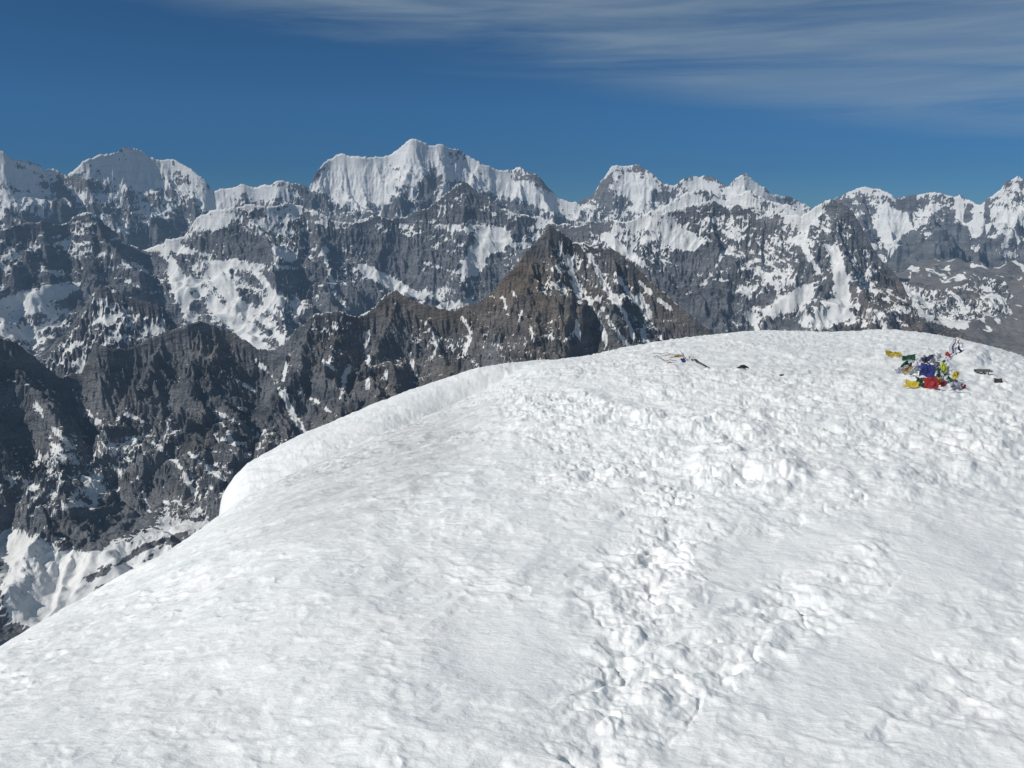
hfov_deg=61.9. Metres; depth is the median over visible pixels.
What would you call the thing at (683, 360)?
prayer flag string
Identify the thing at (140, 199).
snow peak range
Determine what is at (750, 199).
rocky mountain ridge
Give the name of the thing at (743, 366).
glove
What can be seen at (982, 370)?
snow picket
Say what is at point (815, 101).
sky
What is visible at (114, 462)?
brown rock mountain
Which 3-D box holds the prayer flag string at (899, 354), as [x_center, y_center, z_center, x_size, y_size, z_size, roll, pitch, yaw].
[6.638,-0.428,14.385,0.484,0.173,1.600,3,12,13]
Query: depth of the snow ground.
5.34 m
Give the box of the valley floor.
[0,256,1023,645]
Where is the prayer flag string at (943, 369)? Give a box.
[932,360,958,381]
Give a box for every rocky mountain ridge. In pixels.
[503,199,1012,349]
[655,189,887,264]
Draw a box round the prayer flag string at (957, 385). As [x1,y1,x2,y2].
[947,380,965,390]
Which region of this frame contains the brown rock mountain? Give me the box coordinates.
[0,224,713,641]
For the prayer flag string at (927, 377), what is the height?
0.291 m
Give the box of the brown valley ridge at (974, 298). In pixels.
[900,275,1013,321]
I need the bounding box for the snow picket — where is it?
[974,369,992,373]
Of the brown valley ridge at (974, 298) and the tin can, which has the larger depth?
the brown valley ridge at (974, 298)
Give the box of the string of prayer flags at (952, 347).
[945,337,962,358]
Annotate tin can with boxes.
[994,378,1001,382]
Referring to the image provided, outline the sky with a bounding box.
[0,0,1023,208]
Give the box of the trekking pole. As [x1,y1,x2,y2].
[691,359,709,367]
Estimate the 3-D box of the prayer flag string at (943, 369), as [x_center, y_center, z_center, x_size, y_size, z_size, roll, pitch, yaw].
[6.787,-0.275,13.335,0.407,0.314,2.304,6,13,27]
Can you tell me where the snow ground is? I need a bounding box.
[0,329,1023,767]
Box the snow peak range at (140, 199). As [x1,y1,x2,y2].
[0,139,1023,272]
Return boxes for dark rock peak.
[36,284,177,377]
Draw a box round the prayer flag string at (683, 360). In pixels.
[653,350,693,362]
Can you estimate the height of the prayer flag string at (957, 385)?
0.240 m
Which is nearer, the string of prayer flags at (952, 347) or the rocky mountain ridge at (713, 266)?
the string of prayer flags at (952, 347)
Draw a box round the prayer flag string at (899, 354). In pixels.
[884,350,916,367]
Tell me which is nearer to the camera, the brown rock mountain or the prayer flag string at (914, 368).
the prayer flag string at (914, 368)
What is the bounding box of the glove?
[737,365,748,368]
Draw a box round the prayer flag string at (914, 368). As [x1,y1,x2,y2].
[895,352,941,374]
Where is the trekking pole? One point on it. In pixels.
(696, 360)
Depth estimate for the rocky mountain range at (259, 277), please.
11233.10 m
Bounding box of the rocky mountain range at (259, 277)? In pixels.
[0,181,571,357]
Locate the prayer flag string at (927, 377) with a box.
[903,363,946,389]

